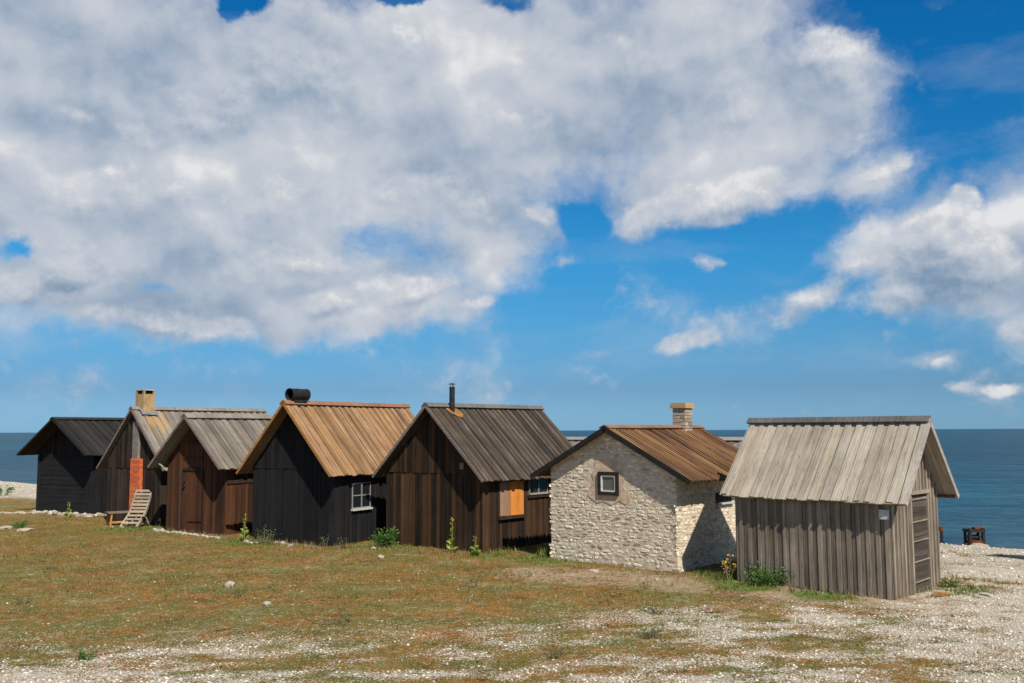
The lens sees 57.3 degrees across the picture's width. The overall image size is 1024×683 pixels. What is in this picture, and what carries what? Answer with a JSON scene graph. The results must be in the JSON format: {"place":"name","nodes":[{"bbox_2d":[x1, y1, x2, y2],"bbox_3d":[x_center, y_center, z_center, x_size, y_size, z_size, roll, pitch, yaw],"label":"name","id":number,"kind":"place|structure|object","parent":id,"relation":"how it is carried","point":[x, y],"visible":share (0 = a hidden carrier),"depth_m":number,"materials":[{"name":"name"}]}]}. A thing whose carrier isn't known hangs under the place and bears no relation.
{"place":"outdoors","nodes":[
{"label":"outdoors","id":0,"kind":"place"},
{"bbox_2d":[0,481,1023,682],"bbox_3d":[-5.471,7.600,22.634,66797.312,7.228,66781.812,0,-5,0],"label":"ground","id":1,"kind":"structure","parent":0,"point":[27,503],"depth_m":13.80,"materials":[{"name":"green plant"}]},
{"bbox_2d":[0,525,12,528],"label":"limestone rock","id":2,"kind":"object","parent":1,"relation":"on","point":[6,527],"visible":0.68,"depth_m":27.39,"materials":[{"name":"white stone"}]},
{"bbox_2d":[0,484,14,495],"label":"shore plant","id":3,"kind":"object","parent":1,"relation":"on","point":[9,489],"visible":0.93,"depth_m":41.50,"materials":[{"name":"green plant"}]},
{"bbox_2d":[10,518,29,527],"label":"wild shrub","id":4,"kind":"object","parent":1,"relation":"on","point":[20,524],"visible":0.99,"depth_m":27.85,"materials":[{"name":"green plant"}]},
{"bbox_2d":[10,592,32,604],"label":"turf weed","id":5,"kind":"object","parent":1,"relation":"on","point":[19,600],"visible":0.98,"depth_m":15.30,"materials":[{"name":"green plant"}]},
{"bbox_2d":[17,528,33,530],"bbox_3d":[-13.989,5.422,26.922,0.425,0.143,0.437,0,-5,-7],"label":"limestone rock","id":6,"kind":"object","parent":1,"relation":"on","point":[27,529],"visible":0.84,"depth_m":26.80,"materials":[{"name":"white stone"}]},
{"bbox_2d":[43,565,57,571],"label":"turf weed","id":7,"kind":"object","parent":1,"relation":"on","point":[49,569],"visible":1,"depth_m":18.86,"materials":[{"name":"green plant"}]},
{"bbox_2d":[64,502,73,517],"bbox_3d":[-14.523,5.536,30.663,0.328,0.538,0.279,0,-5,0],"label":"mullein","id":8,"kind":"object","parent":1,"relation":"on","point":[68,509],"visible":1,"depth_m":30.66,"materials":[{"name":"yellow plant"}]},
{"bbox_2d":[16,417,123,516],"bbox_3d":[-14.482,4.460,33.640,3.692,3.443,4.702,-3,-6,28],"label":"fishing hut","id":9,"kind":"object","parent":1,"relation":"on","point":[69,451],"visible":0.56,"depth_m":32.07,"materials":[{"name":"wood"}]},
{"bbox_2d":[75,648,101,659],"bbox_3d":[-5.175,3.834,11.436,0.315,0.169,0.232,3,-7,-34],"label":"wild shrub","id":10,"kind":"object","parent":1,"relation":"on","point":[82,656],"visible":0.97,"depth_m":11.41,"materials":[{"name":"green plant"}]},
{"bbox_2d":[105,511,137,526],"bbox_3d":[-11.789,5.354,28.347,0.920,0.412,0.510,4,-7,-35],"label":"table","id":11,"kind":"object","parent":1,"relation":"on","point":[111,513],"visible":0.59,"depth_m":28.19,"materials":[{"name":"brown wood"}]},
{"bbox_2d":[120,489,151,527],"bbox_3d":[-11.200,4.987,27.962,0.545,1.092,0.893,-1,-6,9],"label":"slatted deck chair","id":12,"kind":"object","parent":1,"relation":"on","point":[146,503],"visible":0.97,"depth_m":28.05,"materials":[{"name":"brown wood"}]},
{"bbox_2d":[96,389,266,525],"bbox_3d":[-10.267,3.854,30.924,3.607,4.386,5.263,-4,-7,35],"label":"fishing hut","id":13,"kind":"object","parent":1,"relation":"on","point":[144,431],"visible":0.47,"depth_m":29.07,"materials":[{"name":"black wood"}]},
{"bbox_2d":[147,413,272,534],"bbox_3d":[-8.015,3.924,27.464,3.116,3.574,4.005,-4,-6,32],"label":"fishing hut","id":14,"kind":"object","parent":1,"relation":"on","point":[201,457],"visible":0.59,"depth_m":26.14,"materials":[{"name":"brown wood"}]},
{"bbox_2d":[182,471,201,532],"bbox_3d":[-8.914,4.464,26.119,0.846,1.671,0.110,-4,-6,32],"label":"door","id":15,"kind":"structure","parent":14,"relation":"in","point":[192,480],"depth_m":26.13,"materials":[{"name":"wood"}]},
{"bbox_2d":[225,581,234,586],"bbox_3d":[-5.123,4.409,17.014,0.197,0.129,0.185,2,-6,-23],"label":"limestone rock","id":16,"kind":"object","parent":1,"relation":"on","point":[228,583],"visible":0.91,"depth_m":16.96,"materials":[{"name":"white stone"}]},
{"bbox_2d":[230,589,247,597],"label":"turf weed","id":17,"kind":"object","parent":1,"relation":"on","point":[244,592],"visible":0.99,"depth_m":15.90,"materials":[{"name":"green plant"}]},
{"bbox_2d":[239,514,249,538],"bbox_3d":[-6.801,4.769,23.909,0.284,0.728,0.267,-5,-7,43],"label":"mullein","id":18,"kind":"object","parent":1,"relation":"on","point":[245,531],"visible":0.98,"depth_m":23.90,"materials":[{"name":"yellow plant"}]},
{"bbox_2d":[252,525,281,543],"bbox_3d":[-6.161,4.843,23.353,0.653,0.488,0.755,3,-7,-34],"label":"wild shrub","id":19,"kind":"object","parent":1,"relation":"on","point":[264,534],"visible":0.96,"depth_m":23.29,"materials":[{"name":"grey plant"}]},
{"bbox_2d":[236,388,414,545],"bbox_3d":[-4.445,3.441,25.631,3.378,4.163,5.084,-4,-6,32],"label":"fishing hut","id":20,"kind":"object","parent":1,"relation":"on","point":[312,466],"visible":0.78,"depth_m":23.95,"materials":[{"name":"black wood"}]},
{"bbox_2d":[351,482,372,510],"bbox_3d":[-3.812,3.933,23.810,0.082,0.690,0.760,-4,-6,32],"label":"window","id":21,"kind":"structure","parent":20,"relation":"in","point":[361,492],"depth_m":23.81,"materials":[{"name":"white glass"}]},
{"bbox_2d":[321,535,329,546],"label":"wild shrub","id":22,"kind":"object","parent":1,"relation":"on","point":[322,538],"visible":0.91,"depth_m":22.82,"materials":[{"name":"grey plant"}]},
{"bbox_2d":[338,538,348,547],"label":"wild shrub","id":23,"kind":"object","parent":1,"relation":"on","point":[344,542],"visible":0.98,"depth_m":22.49,"materials":[{"name":"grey plant"}]},
{"bbox_2d":[337,611,351,622],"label":"turf weed","id":24,"kind":"object","parent":1,"relation":"on","point":[344,617],"visible":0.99,"depth_m":13.68,"materials":[{"name":"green plant"}]},
{"bbox_2d":[369,526,399,545],"bbox_3d":[-3.069,4.750,22.749,0.672,0.526,0.750,-2,-6,14],"label":"green bush","id":25,"kind":"object","parent":1,"relation":"on","point":[388,537],"visible":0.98,"depth_m":22.64,"materials":[{"name":"green plant"}]},
{"bbox_2d":[446,517,457,552],"bbox_3d":[-1.374,4.458,21.512,0.329,0.844,0.257,-2,-6,19],"label":"mullein","id":26,"kind":"object","parent":1,"relation":"on","point":[449,544],"visible":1,"depth_m":21.50,"materials":[{"name":"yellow plant"}]},
{"bbox_2d":[462,576,481,586],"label":"wild shrub","id":27,"kind":"object","parent":1,"relation":"on","point":[480,581],"visible":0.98,"depth_m":16.93,"materials":[{"name":"plant"}]},
{"bbox_2d":[372,383,572,552],"bbox_3d":[-0.640,3.252,24.191,3.811,4.235,4.575,-5,-7,39],"label":"fishing hut","id":28,"kind":"object","parent":1,"relation":"on","point":[469,468],"visible":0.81,"depth_m":22.75,"materials":[{"name":"brown wood"}]},
{"bbox_2d":[498,480,525,519],"bbox_3d":[0.004,3.770,22.305,0.080,0.880,0.980,-5,-7,39],"label":"window frame","id":29,"kind":"structure","parent":28,"relation":"in","point":[522,515],"depth_m":22.07,"materials":[{"name":"brown wood"}]},
{"bbox_2d":[527,479,548,497],"bbox_3d":[0.657,3.616,23.132,0.060,0.460,0.820,-5,-7,39],"label":"window","id":30,"kind":"structure","parent":28,"relation":"in","point":[540,486],"depth_m":23.12,"materials":[{"name":"white glass"}]},
{"bbox_2d":[470,536,480,555],"bbox_3d":[-0.815,4.597,20.997,0.278,0.468,0.320,0,-5,0],"label":"mullein","id":31,"kind":"object","parent":1,"relation":"on","point":[474,551],"visible":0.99,"depth_m":21.00,"materials":[{"name":"green plant"}]},
{"bbox_2d":[34,510,941,599],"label":"dry weeds","id":32,"kind":"object","parent":1,"relation":"on","point":[313,547],"visible":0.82,"depth_m":21.71,"materials":[{"name":"brown plant"}]},
{"bbox_2d":[0,481,1023,575],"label":"shingle","id":33,"kind":"object","parent":1,"relation":"on","point":[946,556],"visible":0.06,"depth_m":24.30,"materials":[{"name":"grey gravel"}]},
{"bbox_2d":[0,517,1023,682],"bbox_3d":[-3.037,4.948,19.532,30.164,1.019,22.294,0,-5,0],"label":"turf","id":34,"kind":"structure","parent":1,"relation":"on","point":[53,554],"depth_m":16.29,"materials":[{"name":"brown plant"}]},
{"bbox_2d":[542,643,573,658],"bbox_3d":[0.559,3.842,11.582,0.438,0.184,0.503,0,-5,0],"label":"wild shrub","id":35,"kind":"object","parent":1,"relation":"on","point":[559,651],"visible":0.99,"depth_m":11.56,"materials":[{"name":"green plant"}]},
{"bbox_2d":[160,531,992,598],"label":"long grass","id":36,"kind":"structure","parent":1,"relation":"on","point":[544,552],"depth_m":20.59,"materials":[{"name":"green plant"}]},
{"bbox_2d":[530,403,738,572],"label":"stone house","id":37,"kind":"structure","parent":1,"relation":"on","point":[641,496],"depth_m":19.62,"materials":[{"name":"beige stone"}]},
{"bbox_2d":[597,471,618,495],"bbox_3d":[2.019,2.984,19.666,0.520,0.490,0.043,-5,-7,41],"label":"window","id":38,"kind":"structure","parent":37,"relation":"in","point":[607,483],"depth_m":19.66,"materials":[{"name":"brown paint"}]},
{"bbox_2d":[715,493,734,504],"bbox_3d":[4.552,3.350,20.019,0.070,0.250,0.740,-5,-7,41],"label":"side window","id":39,"kind":"structure","parent":37,"relation":"in","point":[719,498],"depth_m":19.96,"materials":[{"name":"black glass"}]},
{"bbox_2d":[637,626,662,638],"bbox_3d":[1.887,3.922,12.588,0.390,0.182,0.274,3,-6,-30],"label":"wild shrub","id":40,"kind":"object","parent":1,"relation":"on","point":[653,633],"visible":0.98,"depth_m":12.57,"materials":[{"name":"green plant"}]},
{"bbox_2d":[566,437,743,448],"bbox_3d":[4.176,4.653,28.387,7.650,3.506,3.265,-4,-7,38],"label":"fishing hut","id":41,"kind":"object","parent":1,"relation":"on","point":[736,442],"visible":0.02,"depth_m":26.85,"materials":[{"name":"silver metal"}]},
{"bbox_2d":[648,604,667,613],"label":"turf weed","id":42,"kind":"object","parent":1,"relation":"on","point":[656,608],"visible":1,"depth_m":14.23,"materials":[{"name":"green plant"}]},
{"bbox_2d":[721,555,736,580],"bbox_3d":[4.038,4.224,17.431,0.278,0.506,0.305,0,-5,0],"label":"yellow flower","id":43,"kind":"object","parent":1,"relation":"on","point":[726,566],"visible":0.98,"depth_m":17.41,"materials":[{"name":"yellow plant"}]},
{"bbox_2d":[740,561,796,585],"bbox_3d":[4.616,4.185,16.917,0.967,0.483,0.985,3,-6,-30],"label":"green bush","id":44,"kind":"object","parent":1,"relation":"on","point":[765,572],"visible":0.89,"depth_m":16.80,"materials":[{"name":"green plant"}]},
{"bbox_2d":[719,415,959,599],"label":"board shed","id":45,"kind":"structure","parent":1,"relation":"on","point":[841,504],"depth_m":16.51,"materials":[{"name":"grey wood"}]},
{"bbox_2d":[912,494,930,592],"bbox_3d":[7.096,3.511,16.274,0.045,1.676,0.700,-5,-8,44],"label":"door","id":46,"kind":"structure","parent":45,"relation":"in","point":[921,558],"depth_m":16.29,"materials":[{"name":"grey wood"}]},
{"bbox_2d":[939,527,943,543],"bbox_3d":[12.973,5.960,28.258,0.149,0.720,0.149,0,-5,0],"label":"mooring post","id":47,"kind":"object","parent":1,"relation":"on","point":[941,529],"visible":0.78,"depth_m":28.23,"materials":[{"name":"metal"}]},
{"bbox_2d":[939,575,963,587],"bbox_3d":[7.785,4.273,16.654,0.453,0.234,0.376,3,-6,-31],"label":"wild shrub","id":48,"kind":"object","parent":1,"relation":"on","point":[946,582],"visible":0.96,"depth_m":16.63,"materials":[{"name":"green plant"}]},
{"bbox_2d":[961,526,988,546],"bbox_3d":[14.243,6.066,28.850,0.655,0.739,0.560,0,-5,-7],"label":"boat winch","id":49,"kind":"object","parent":1,"relation":"on","point":[973,540],"visible":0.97,"depth_m":28.73,"materials":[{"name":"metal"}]},
{"bbox_2d":[979,592,994,596],"bbox_3d":[8.013,4.274,15.810,0.197,0.076,0.289,3,-6,-27],"label":"limestone rock","id":50,"kind":"object","parent":1,"relation":"on","point":[986,594],"visible":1,"depth_m":15.75,"materials":[{"name":"white stone"}]},
{"bbox_2d":[0,429,1023,548],"bbox_3d":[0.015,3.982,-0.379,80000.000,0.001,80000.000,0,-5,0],"label":"water","id":51,"kind":"structure","parent":0,"point":[986,467],"depth_m":83.55,"materials":[{"name":"blue liquid"}]},
{"bbox_2d":[0,569,1023,682],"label":"gravel","id":52,"kind":"structure","parent":0,"point":[669,676],"depth_m":12.01,"materials":[{"name":"grey gravel"}]},
{"bbox_2d":[0,0,1023,432],"label":"sky","id":53,"kind":"structure","parent":0,"point":[593,214],"materials":[{"name":"blue"}]},
{"bbox_2d":[931,592,947,596],"bbox_3d":[7.256,4.283,15.863,0.497,0.066,0.270,4,-7,-40],"label":"orange slab","id":54,"kind":"object","parent":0,"point":[940,593],"depth_m":15.81,"materials":[{"name":"orange stone"}]}
]}

